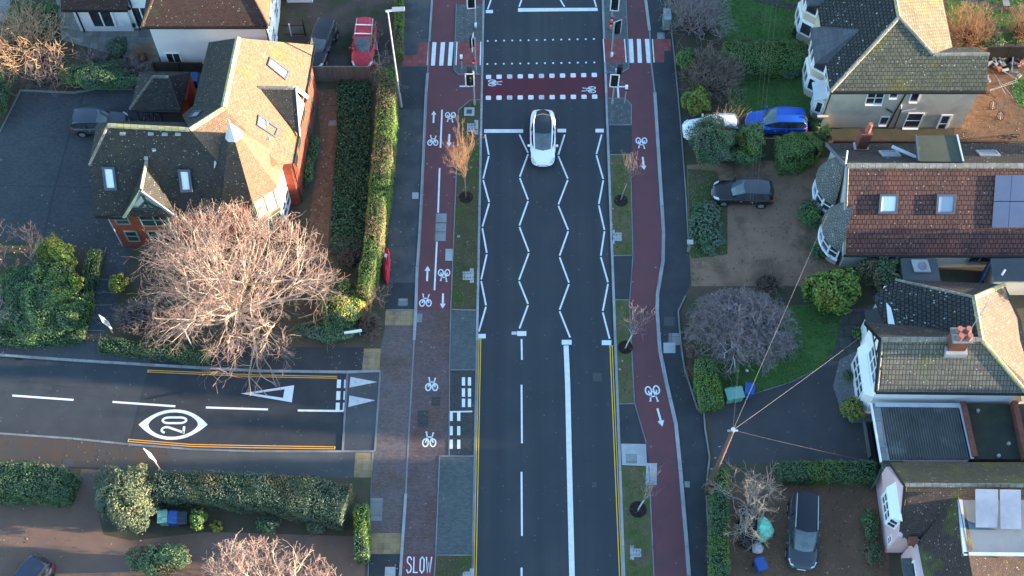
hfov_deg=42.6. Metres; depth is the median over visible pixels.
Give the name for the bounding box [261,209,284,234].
bay window
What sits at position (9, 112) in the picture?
edging
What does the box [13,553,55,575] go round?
parked car
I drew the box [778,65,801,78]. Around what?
round bush
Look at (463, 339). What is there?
pavement
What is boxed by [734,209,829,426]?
overhead cable
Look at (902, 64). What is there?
beige house
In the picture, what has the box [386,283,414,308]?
pavement
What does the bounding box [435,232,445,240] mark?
utility cover
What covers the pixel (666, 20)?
street cabinet
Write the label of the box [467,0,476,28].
traffic signal
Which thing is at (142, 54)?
rust shrub
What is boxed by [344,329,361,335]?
street nameplate
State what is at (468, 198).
mulch ring
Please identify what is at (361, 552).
hedge
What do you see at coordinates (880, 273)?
round bush
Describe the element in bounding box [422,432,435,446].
cycle symbol
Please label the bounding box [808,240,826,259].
evergreen shrub
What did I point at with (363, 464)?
tactile paving
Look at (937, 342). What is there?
chalet house
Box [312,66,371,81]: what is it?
wooden fence
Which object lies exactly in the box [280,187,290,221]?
bay window
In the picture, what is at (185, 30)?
white house
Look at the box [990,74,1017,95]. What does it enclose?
rotary dryer
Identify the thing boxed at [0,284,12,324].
bare tree
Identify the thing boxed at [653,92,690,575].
kerb
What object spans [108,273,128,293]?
evergreen shrub
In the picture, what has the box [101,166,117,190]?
roof window
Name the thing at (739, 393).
wheelie bin
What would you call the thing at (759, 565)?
wheelie bin
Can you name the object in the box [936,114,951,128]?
window
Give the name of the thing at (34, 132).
car park
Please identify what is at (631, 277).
edging
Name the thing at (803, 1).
bay window
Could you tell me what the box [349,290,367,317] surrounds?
evergreen shrub
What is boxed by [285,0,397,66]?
driveway
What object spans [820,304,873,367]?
path
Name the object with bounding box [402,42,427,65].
tactile paving
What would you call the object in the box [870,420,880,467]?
garage door
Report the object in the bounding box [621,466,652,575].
grass verge
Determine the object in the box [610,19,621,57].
traffic signal
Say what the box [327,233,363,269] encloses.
bare shrub
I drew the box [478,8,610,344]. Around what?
road markings
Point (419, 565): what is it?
road markings
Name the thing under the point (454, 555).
edging
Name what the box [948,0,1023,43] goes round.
lawn
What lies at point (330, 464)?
footway
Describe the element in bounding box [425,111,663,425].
road markings
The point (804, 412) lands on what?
driveway
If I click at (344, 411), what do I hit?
edging
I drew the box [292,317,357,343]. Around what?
evergreen shrub
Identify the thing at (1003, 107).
bicycle
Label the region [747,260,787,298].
bare shrub
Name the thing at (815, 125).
evergreen shrub
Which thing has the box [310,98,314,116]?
window
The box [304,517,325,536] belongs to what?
evergreen shrub
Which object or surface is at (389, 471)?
pavement
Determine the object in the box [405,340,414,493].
kerb
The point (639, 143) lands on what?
cycle symbol
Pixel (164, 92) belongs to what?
gazebo
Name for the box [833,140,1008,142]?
garden wall
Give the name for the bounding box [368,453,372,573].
edging
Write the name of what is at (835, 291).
laurel bush
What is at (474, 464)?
kerb
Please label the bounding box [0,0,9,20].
patio
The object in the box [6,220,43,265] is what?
bare tree
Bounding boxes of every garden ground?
[0,0,401,365]
[2,452,373,575]
[669,0,1023,575]
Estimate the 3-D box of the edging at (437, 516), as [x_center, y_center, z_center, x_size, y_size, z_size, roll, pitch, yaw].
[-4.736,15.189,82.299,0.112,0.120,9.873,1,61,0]
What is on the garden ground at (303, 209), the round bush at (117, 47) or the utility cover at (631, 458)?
the round bush at (117, 47)
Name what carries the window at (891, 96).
in the beige house at (902, 64)
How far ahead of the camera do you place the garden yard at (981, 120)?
97.58 m
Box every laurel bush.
[0,252,88,344]
[124,543,191,575]
[801,267,861,315]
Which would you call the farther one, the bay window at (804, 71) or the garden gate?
the garden gate
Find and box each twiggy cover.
[358,307,381,340]
[707,84,762,157]
[730,499,775,554]
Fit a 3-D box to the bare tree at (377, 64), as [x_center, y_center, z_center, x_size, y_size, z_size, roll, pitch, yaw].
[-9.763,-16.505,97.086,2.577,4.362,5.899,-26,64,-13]
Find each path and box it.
[306,89,336,253]
[750,0,797,10]
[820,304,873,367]
[951,0,1023,14]
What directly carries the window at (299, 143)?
in the brick house at (244, 130)
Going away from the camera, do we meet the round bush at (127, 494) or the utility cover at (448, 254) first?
the round bush at (127, 494)
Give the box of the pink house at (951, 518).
[876,461,1023,575]
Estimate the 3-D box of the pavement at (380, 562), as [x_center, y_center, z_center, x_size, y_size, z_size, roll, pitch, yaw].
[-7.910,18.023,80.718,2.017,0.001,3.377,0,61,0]
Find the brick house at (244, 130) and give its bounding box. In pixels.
[88,37,318,246]
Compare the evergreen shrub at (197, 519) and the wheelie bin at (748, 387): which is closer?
the evergreen shrub at (197, 519)
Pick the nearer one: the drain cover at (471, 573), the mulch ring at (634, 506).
the drain cover at (471, 573)
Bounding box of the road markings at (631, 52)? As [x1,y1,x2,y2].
[427,39,654,448]
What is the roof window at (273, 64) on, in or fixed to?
in the brick house at (244, 130)
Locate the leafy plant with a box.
[209,520,222,534]
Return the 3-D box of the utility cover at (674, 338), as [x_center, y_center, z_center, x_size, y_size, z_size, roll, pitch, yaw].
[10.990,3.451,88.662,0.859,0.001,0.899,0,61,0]
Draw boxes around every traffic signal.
[465,65,475,104]
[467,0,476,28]
[469,32,476,70]
[609,0,619,28]
[609,64,622,104]
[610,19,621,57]
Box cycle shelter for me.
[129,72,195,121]
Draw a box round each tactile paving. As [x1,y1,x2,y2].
[354,453,373,476]
[362,349,380,369]
[369,533,401,553]
[385,310,413,324]
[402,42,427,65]
[456,41,480,64]
[604,39,626,61]
[652,39,670,61]
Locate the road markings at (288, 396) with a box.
[12,370,374,448]
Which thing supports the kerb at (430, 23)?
on the pavement at (403, 234)
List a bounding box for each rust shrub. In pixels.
[128,39,156,66]
[356,302,374,327]
[945,0,1007,48]
[991,3,1023,44]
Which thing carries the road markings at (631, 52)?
on the cycle track at (666, 510)
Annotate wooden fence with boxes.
[152,61,202,71]
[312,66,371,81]
[869,467,881,490]
[986,46,1023,60]
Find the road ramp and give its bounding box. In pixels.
[343,372,378,449]
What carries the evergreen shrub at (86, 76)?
on the garden ground at (303, 209)
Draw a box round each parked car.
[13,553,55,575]
[70,107,129,137]
[308,17,338,65]
[349,17,377,68]
[682,113,740,142]
[712,176,773,208]
[745,106,807,133]
[785,491,822,570]
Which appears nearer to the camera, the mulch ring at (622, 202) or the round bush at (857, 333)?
the round bush at (857, 333)
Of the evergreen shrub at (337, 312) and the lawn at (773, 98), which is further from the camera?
the lawn at (773, 98)
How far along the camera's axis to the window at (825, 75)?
94.77 m
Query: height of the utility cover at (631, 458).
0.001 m
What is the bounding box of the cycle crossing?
[483,74,604,99]
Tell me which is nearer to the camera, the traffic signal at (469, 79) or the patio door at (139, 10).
the traffic signal at (469, 79)
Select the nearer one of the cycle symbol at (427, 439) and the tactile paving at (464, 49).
the cycle symbol at (427, 439)
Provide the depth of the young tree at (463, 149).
89.14 m
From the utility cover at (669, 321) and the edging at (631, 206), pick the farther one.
the edging at (631, 206)
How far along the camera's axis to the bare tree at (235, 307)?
85.11 m
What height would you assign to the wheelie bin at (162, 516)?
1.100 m
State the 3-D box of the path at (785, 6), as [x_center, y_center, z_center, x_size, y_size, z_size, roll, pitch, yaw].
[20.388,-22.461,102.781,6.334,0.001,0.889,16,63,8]
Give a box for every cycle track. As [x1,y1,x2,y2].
[402,554,434,575]
[403,310,449,553]
[417,0,482,309]
[607,0,686,575]
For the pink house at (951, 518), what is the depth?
77.86 m
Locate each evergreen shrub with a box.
[0,71,11,115]
[7,0,60,34]
[57,59,128,90]
[101,69,137,91]
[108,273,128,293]
[188,507,207,530]
[255,516,281,534]
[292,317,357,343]
[303,155,314,184]
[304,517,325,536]
[307,134,319,159]
[316,277,360,331]
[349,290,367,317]
[688,200,724,256]
[726,146,766,166]
[789,25,796,33]
[808,118,821,131]
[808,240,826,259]
[860,508,878,538]
[861,537,883,566]
[974,22,1005,47]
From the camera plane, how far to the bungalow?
88.71 m
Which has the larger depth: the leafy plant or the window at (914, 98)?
the window at (914, 98)
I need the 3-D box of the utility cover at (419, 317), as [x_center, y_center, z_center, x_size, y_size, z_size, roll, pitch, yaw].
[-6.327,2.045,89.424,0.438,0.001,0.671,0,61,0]
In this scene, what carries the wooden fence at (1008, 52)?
on the garden yard at (981, 120)
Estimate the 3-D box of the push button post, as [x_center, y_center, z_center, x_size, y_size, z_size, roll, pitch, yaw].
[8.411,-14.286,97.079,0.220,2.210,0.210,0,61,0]
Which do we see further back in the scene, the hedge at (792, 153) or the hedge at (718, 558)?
the hedge at (792, 153)
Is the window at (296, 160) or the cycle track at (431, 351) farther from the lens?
the window at (296, 160)
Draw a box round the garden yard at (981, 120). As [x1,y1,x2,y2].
[954,48,1023,140]
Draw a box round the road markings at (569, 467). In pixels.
[474,339,621,575]
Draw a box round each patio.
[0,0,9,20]
[56,0,158,63]
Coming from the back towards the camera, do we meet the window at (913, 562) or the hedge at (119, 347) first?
the hedge at (119, 347)
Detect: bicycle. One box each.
[989,101,1004,120]
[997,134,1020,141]
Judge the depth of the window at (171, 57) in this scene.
99.10 m
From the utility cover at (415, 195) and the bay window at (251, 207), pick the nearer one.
the bay window at (251, 207)
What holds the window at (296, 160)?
in the brick house at (244, 130)
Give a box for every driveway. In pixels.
[0,469,364,575]
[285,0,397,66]
[682,112,818,147]
[687,158,842,285]
[710,364,876,463]
[729,480,888,575]
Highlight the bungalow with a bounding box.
[812,122,1023,294]
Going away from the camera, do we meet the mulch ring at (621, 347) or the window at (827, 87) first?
the mulch ring at (621, 347)
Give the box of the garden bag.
[757,517,774,542]
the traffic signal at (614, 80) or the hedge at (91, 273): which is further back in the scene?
the traffic signal at (614, 80)
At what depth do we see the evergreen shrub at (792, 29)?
100.69 m
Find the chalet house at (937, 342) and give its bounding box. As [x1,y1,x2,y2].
[851,278,1023,412]
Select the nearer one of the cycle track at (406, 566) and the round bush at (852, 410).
the cycle track at (406, 566)
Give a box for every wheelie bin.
[157,509,168,525]
[167,510,178,526]
[177,511,188,526]
[190,72,198,87]
[722,387,735,403]
[733,385,744,402]
[743,382,754,398]
[752,556,767,572]
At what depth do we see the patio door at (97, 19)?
100.10 m
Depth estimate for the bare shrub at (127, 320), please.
88.84 m
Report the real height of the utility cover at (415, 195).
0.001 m
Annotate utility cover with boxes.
[63,459,72,466]
[328,120,336,125]
[371,498,382,520]
[385,567,395,575]
[398,299,407,305]
[412,192,418,198]
[417,314,421,321]
[417,410,428,426]
[431,397,439,405]
[435,223,445,231]
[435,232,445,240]
[436,213,446,221]
[445,249,452,260]
[464,107,474,115]
[593,373,601,380]
[626,454,636,462]
[657,33,664,38]
[663,343,674,352]
[664,317,674,325]
[669,333,679,344]
[685,481,689,486]
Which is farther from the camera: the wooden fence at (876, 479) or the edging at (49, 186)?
the edging at (49, 186)
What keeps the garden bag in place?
on the driveway at (837, 553)
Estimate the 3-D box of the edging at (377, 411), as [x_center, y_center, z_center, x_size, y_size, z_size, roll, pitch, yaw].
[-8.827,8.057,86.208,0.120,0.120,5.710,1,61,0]
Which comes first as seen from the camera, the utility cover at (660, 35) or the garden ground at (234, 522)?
the garden ground at (234, 522)
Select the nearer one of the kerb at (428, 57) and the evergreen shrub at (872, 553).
the evergreen shrub at (872, 553)
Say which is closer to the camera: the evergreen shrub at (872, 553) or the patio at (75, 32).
the evergreen shrub at (872, 553)
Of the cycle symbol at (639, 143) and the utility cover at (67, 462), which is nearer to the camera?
the utility cover at (67, 462)
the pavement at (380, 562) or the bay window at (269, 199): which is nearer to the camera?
the pavement at (380, 562)
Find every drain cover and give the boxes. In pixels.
[463,268,473,282]
[463,568,473,575]
[467,120,477,133]
[612,229,621,243]
[630,545,640,559]
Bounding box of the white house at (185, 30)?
[61,0,280,63]
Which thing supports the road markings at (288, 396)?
on the side road at (280, 424)
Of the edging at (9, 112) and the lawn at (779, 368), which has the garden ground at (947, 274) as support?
the lawn at (779, 368)
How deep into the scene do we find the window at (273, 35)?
99.39 m
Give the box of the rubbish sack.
[753,542,763,553]
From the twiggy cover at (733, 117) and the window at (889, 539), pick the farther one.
the twiggy cover at (733, 117)
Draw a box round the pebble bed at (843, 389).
[833,351,871,421]
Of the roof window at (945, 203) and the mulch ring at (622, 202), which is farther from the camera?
the mulch ring at (622, 202)
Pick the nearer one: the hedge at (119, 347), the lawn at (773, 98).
the hedge at (119, 347)
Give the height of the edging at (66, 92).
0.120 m
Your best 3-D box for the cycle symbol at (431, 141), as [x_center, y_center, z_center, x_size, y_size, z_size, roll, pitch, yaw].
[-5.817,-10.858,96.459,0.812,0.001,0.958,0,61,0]
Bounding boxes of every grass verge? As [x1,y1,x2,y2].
[435,556,471,575]
[451,100,480,308]
[610,155,631,254]
[615,300,633,402]
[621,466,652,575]
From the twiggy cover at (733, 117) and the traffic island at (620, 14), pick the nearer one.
the twiggy cover at (733, 117)
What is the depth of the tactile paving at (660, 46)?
100.55 m
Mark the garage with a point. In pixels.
(918, 432)
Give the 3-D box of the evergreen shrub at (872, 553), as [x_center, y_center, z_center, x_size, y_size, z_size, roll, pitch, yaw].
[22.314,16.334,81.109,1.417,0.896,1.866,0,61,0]
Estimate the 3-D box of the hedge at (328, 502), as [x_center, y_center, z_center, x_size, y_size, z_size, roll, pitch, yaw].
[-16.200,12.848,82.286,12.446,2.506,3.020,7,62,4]
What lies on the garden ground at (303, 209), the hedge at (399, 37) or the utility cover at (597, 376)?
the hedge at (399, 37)
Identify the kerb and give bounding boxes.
[0,354,379,373]
[0,432,374,451]
[399,494,406,575]
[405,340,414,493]
[413,73,428,339]
[427,41,429,72]
[428,0,432,40]
[471,340,477,567]
[476,0,484,339]
[602,0,624,575]
[644,0,650,30]
[649,31,655,91]
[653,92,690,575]
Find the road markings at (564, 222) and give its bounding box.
[478,0,609,338]
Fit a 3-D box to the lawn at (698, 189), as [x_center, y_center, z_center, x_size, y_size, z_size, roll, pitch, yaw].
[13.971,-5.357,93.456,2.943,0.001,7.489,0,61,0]
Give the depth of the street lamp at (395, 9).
91.80 m
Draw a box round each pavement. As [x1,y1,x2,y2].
[368,554,399,575]
[370,325,412,532]
[381,0,451,363]
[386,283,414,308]
[399,67,426,108]
[436,456,473,553]
[450,310,475,368]
[450,370,474,455]
[609,0,709,575]
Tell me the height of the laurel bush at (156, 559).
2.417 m
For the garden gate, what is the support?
on the garden ground at (303, 209)
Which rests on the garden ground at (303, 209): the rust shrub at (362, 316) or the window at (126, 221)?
the rust shrub at (362, 316)
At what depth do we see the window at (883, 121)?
96.25 m
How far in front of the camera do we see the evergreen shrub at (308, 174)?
94.34 m
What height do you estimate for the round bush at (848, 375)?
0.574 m
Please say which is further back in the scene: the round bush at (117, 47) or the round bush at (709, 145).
the round bush at (117, 47)
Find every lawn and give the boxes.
[688,169,726,257]
[692,304,841,404]
[718,0,799,39]
[726,76,811,115]
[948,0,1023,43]
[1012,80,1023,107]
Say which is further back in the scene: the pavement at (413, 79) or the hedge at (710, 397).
the pavement at (413, 79)
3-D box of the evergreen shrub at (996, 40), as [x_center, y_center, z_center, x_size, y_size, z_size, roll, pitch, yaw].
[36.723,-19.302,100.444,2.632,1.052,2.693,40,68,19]
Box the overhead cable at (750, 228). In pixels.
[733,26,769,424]
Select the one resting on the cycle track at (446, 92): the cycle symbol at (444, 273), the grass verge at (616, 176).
the cycle symbol at (444, 273)
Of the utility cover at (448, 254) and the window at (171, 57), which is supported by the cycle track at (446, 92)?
the utility cover at (448, 254)
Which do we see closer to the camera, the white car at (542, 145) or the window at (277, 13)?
the white car at (542, 145)
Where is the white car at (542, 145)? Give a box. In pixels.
[528,109,557,166]
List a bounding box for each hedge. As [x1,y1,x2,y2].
[0,326,76,349]
[0,458,83,508]
[66,248,105,343]
[96,336,211,365]
[153,469,354,530]
[352,502,371,565]
[356,65,399,307]
[393,0,405,61]
[693,356,724,413]
[705,468,730,575]
[720,38,808,80]
[771,129,826,176]
[775,458,876,487]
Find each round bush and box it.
[91,463,160,534]
[105,35,128,57]
[684,112,736,167]
[736,121,765,155]
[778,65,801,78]
[796,198,823,232]
[839,396,866,422]
[843,369,852,382]
[851,326,861,341]
[855,255,902,291]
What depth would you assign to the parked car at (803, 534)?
80.69 m
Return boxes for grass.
[436,102,652,575]
[688,0,1023,394]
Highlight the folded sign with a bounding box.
[383,247,389,284]
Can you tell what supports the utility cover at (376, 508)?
on the pavement at (389, 471)
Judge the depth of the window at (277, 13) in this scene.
100.66 m
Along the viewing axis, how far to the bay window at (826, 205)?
92.11 m
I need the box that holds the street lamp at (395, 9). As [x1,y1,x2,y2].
[385,7,404,107]
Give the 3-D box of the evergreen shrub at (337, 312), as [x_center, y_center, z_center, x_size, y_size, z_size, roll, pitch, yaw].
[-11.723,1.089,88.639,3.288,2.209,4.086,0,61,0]
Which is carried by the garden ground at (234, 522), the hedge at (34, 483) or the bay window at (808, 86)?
the hedge at (34, 483)
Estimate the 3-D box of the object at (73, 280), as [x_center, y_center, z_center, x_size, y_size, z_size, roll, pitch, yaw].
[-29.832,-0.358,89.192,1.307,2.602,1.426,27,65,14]
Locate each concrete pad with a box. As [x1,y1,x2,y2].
[621,444,646,465]
[646,463,656,484]
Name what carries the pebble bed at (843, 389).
on the garden ground at (947, 274)
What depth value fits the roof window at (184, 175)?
86.76 m
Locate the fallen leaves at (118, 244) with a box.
[0,89,392,354]
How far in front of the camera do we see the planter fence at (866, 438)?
84.82 m
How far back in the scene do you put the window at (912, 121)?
96.29 m
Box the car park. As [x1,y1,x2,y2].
[0,88,196,337]
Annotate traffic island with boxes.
[454,4,482,73]
[604,0,627,71]
[607,99,630,123]
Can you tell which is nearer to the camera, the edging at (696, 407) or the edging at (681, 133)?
the edging at (696, 407)
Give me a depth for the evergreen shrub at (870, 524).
81.81 m
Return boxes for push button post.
[624,85,627,103]
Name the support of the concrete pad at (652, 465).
on the pavement at (675, 283)
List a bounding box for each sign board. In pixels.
[99,315,112,332]
[143,448,159,469]
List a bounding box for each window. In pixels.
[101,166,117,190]
[114,217,130,224]
[123,231,140,241]
[138,217,170,226]
[146,230,176,242]
[164,53,181,61]
[177,169,192,192]
[188,110,201,117]
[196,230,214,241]
[228,203,256,220]
[253,190,279,218]
[257,114,278,137]
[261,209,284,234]
[267,57,289,79]
[268,15,272,30]
[271,0,274,7]
[271,24,277,40]
[274,0,279,22]
[275,170,285,205]
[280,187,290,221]
[294,146,298,166]
[296,137,300,150]
[306,120,310,139]
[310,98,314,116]
[795,6,800,31]
[797,20,813,38]
[802,0,805,10]
[802,59,808,87]
[804,5,817,17]
[805,76,818,91]
[808,41,813,66]
[810,95,815,110]
[812,61,825,74]
[813,101,824,114]
[813,181,817,196]
[815,190,823,205]
[819,228,823,242]
[821,199,833,210]
[821,236,829,252]
[824,68,827,82]
[826,82,829,95]
[826,245,839,258]
[852,352,862,398]
[864,94,884,105]
[866,342,876,386]
[878,116,889,126]
[878,150,900,156]
[878,194,898,213]
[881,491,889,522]
[885,518,899,529]
[887,534,892,545]
[888,94,898,99]
[902,113,924,129]
[908,94,919,103]
[912,560,916,575]
[935,194,956,213]
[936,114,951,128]
[966,258,990,264]
[976,150,1000,155]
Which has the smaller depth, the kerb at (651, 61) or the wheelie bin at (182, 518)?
the wheelie bin at (182, 518)
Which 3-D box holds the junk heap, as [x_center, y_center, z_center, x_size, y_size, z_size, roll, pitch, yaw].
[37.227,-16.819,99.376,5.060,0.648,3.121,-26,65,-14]
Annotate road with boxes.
[0,356,148,442]
[129,366,344,449]
[474,0,621,575]
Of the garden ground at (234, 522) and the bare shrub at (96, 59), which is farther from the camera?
the bare shrub at (96, 59)
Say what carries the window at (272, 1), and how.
in the white house at (185, 30)
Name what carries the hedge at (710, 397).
on the garden ground at (947, 274)
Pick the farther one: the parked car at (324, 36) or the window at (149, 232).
the parked car at (324, 36)
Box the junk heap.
[987,38,1023,81]
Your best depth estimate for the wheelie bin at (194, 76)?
98.01 m
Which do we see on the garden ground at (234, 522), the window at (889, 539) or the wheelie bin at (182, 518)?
the wheelie bin at (182, 518)
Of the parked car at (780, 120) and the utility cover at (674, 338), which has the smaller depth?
the utility cover at (674, 338)
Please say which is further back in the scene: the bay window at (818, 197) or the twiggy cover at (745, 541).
the bay window at (818, 197)
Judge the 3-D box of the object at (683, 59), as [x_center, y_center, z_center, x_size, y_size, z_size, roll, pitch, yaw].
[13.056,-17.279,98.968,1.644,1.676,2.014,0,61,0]
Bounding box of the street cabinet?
[662,8,671,29]
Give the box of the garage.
[870,402,973,471]
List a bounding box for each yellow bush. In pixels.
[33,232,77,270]
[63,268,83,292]
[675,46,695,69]
[680,84,711,116]
[816,123,832,142]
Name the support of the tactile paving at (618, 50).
on the traffic island at (620, 14)
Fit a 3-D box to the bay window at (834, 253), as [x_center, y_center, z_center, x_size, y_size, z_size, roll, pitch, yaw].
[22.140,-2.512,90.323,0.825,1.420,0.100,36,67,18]
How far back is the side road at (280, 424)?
86.27 m
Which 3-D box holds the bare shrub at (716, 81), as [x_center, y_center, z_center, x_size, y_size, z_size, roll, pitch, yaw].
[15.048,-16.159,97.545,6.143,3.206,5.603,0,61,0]
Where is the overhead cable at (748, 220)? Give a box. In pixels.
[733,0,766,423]
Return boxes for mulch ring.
[459,191,472,202]
[614,195,627,205]
[618,341,632,353]
[629,501,646,517]
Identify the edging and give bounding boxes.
[0,92,19,131]
[0,185,90,187]
[19,88,133,93]
[43,192,54,236]
[53,95,83,191]
[342,373,347,449]
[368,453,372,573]
[374,371,380,450]
[434,456,439,575]
[435,554,472,555]
[439,455,472,456]
[449,99,481,455]
[453,4,481,74]
[605,1,628,72]
[607,98,631,124]
[608,154,632,255]
[614,299,634,404]
[629,255,632,299]
[634,404,646,442]
[648,466,654,575]
[669,5,688,239]
[677,296,709,549]
[754,368,818,393]
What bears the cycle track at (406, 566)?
on the pavement at (403, 234)
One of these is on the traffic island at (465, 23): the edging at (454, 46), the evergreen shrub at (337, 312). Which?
the edging at (454, 46)
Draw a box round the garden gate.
[281,18,305,35]
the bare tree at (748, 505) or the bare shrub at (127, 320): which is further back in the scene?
the bare shrub at (127, 320)
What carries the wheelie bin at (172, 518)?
on the garden ground at (234, 522)
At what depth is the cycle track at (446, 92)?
95.86 m
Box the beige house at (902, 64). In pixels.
[794,0,989,129]
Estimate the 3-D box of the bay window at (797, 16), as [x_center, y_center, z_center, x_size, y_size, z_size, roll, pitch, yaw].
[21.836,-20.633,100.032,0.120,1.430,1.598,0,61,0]
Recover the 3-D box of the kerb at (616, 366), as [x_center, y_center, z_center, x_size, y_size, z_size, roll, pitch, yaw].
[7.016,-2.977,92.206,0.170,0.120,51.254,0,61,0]
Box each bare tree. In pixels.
[0,219,9,269]
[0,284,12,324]
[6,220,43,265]
[121,197,349,396]
[199,535,341,575]
[359,20,408,100]
[680,283,803,385]
[701,460,784,552]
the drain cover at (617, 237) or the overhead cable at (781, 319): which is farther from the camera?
the drain cover at (617, 237)
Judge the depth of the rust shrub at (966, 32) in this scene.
99.85 m
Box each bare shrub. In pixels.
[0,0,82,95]
[10,46,78,94]
[72,42,111,67]
[109,52,152,76]
[111,297,161,334]
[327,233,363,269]
[351,280,390,307]
[657,0,738,53]
[674,40,752,104]
[679,340,707,379]
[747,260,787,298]
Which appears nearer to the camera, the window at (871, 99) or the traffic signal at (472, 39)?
the window at (871, 99)
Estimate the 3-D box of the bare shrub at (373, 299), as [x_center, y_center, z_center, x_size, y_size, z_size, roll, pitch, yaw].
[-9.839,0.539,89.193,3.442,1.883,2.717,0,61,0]
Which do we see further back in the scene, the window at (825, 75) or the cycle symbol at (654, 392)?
the window at (825, 75)
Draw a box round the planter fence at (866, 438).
[862,419,870,458]
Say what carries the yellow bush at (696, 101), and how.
on the garden ground at (947, 274)
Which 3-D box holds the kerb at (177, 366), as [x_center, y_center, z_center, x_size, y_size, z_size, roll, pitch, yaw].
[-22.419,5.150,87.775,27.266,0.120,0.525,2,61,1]
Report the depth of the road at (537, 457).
89.53 m
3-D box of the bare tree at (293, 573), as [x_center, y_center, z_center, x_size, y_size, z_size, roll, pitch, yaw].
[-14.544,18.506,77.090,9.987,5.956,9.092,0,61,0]
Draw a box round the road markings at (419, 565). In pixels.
[406,556,431,573]
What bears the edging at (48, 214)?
on the garden ground at (303, 209)
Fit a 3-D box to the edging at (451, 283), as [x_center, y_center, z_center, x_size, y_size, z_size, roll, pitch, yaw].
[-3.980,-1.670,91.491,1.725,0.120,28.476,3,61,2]
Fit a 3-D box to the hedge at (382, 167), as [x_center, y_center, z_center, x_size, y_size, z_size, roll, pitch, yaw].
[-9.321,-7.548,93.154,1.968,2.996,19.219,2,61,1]
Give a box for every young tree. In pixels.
[441,115,485,196]
[620,151,644,199]
[620,304,654,348]
[637,465,662,509]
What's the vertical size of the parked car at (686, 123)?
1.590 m
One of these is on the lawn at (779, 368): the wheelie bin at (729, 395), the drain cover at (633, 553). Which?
the wheelie bin at (729, 395)
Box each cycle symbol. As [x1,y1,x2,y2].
[419,294,431,306]
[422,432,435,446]
[425,377,437,390]
[427,135,437,145]
[438,269,449,281]
[445,112,455,121]
[488,80,501,85]
[585,86,595,92]
[636,137,646,148]
[645,385,659,401]
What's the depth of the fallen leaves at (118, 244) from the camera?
92.32 m
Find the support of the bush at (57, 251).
on the garden ground at (303, 209)
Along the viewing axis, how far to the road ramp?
86.03 m
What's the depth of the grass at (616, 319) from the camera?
90.77 m
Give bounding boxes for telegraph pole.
[703,427,737,494]
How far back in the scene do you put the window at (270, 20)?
97.92 m
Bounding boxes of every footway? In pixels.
[0,341,149,362]
[0,435,168,470]
[150,347,362,370]
[166,449,354,477]
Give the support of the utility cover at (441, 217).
on the cycle track at (446, 92)
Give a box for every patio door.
[86,12,117,27]
[129,6,144,27]
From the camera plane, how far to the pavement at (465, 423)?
86.11 m
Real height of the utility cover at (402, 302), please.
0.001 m
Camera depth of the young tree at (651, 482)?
79.82 m
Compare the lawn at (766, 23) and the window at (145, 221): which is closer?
the window at (145, 221)
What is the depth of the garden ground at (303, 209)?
91.10 m
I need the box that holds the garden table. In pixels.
[998,0,1009,10]
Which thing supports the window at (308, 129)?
in the brick house at (244, 130)
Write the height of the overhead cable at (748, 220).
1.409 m
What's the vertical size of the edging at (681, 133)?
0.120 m
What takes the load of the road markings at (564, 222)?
on the road at (537, 457)
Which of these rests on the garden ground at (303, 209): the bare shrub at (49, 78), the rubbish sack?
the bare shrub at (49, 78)
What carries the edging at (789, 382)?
on the garden ground at (947, 274)
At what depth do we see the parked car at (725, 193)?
92.97 m
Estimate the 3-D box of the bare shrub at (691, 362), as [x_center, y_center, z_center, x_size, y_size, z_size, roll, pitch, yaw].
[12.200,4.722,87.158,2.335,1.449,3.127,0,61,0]
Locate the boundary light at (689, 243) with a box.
[687,240,692,251]
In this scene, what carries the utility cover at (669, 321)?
on the pavement at (675, 283)
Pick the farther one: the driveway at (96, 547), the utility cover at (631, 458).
the utility cover at (631, 458)
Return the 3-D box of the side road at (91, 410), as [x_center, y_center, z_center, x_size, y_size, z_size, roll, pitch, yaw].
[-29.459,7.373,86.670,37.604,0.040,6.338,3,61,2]
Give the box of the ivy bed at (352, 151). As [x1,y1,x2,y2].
[330,82,370,253]

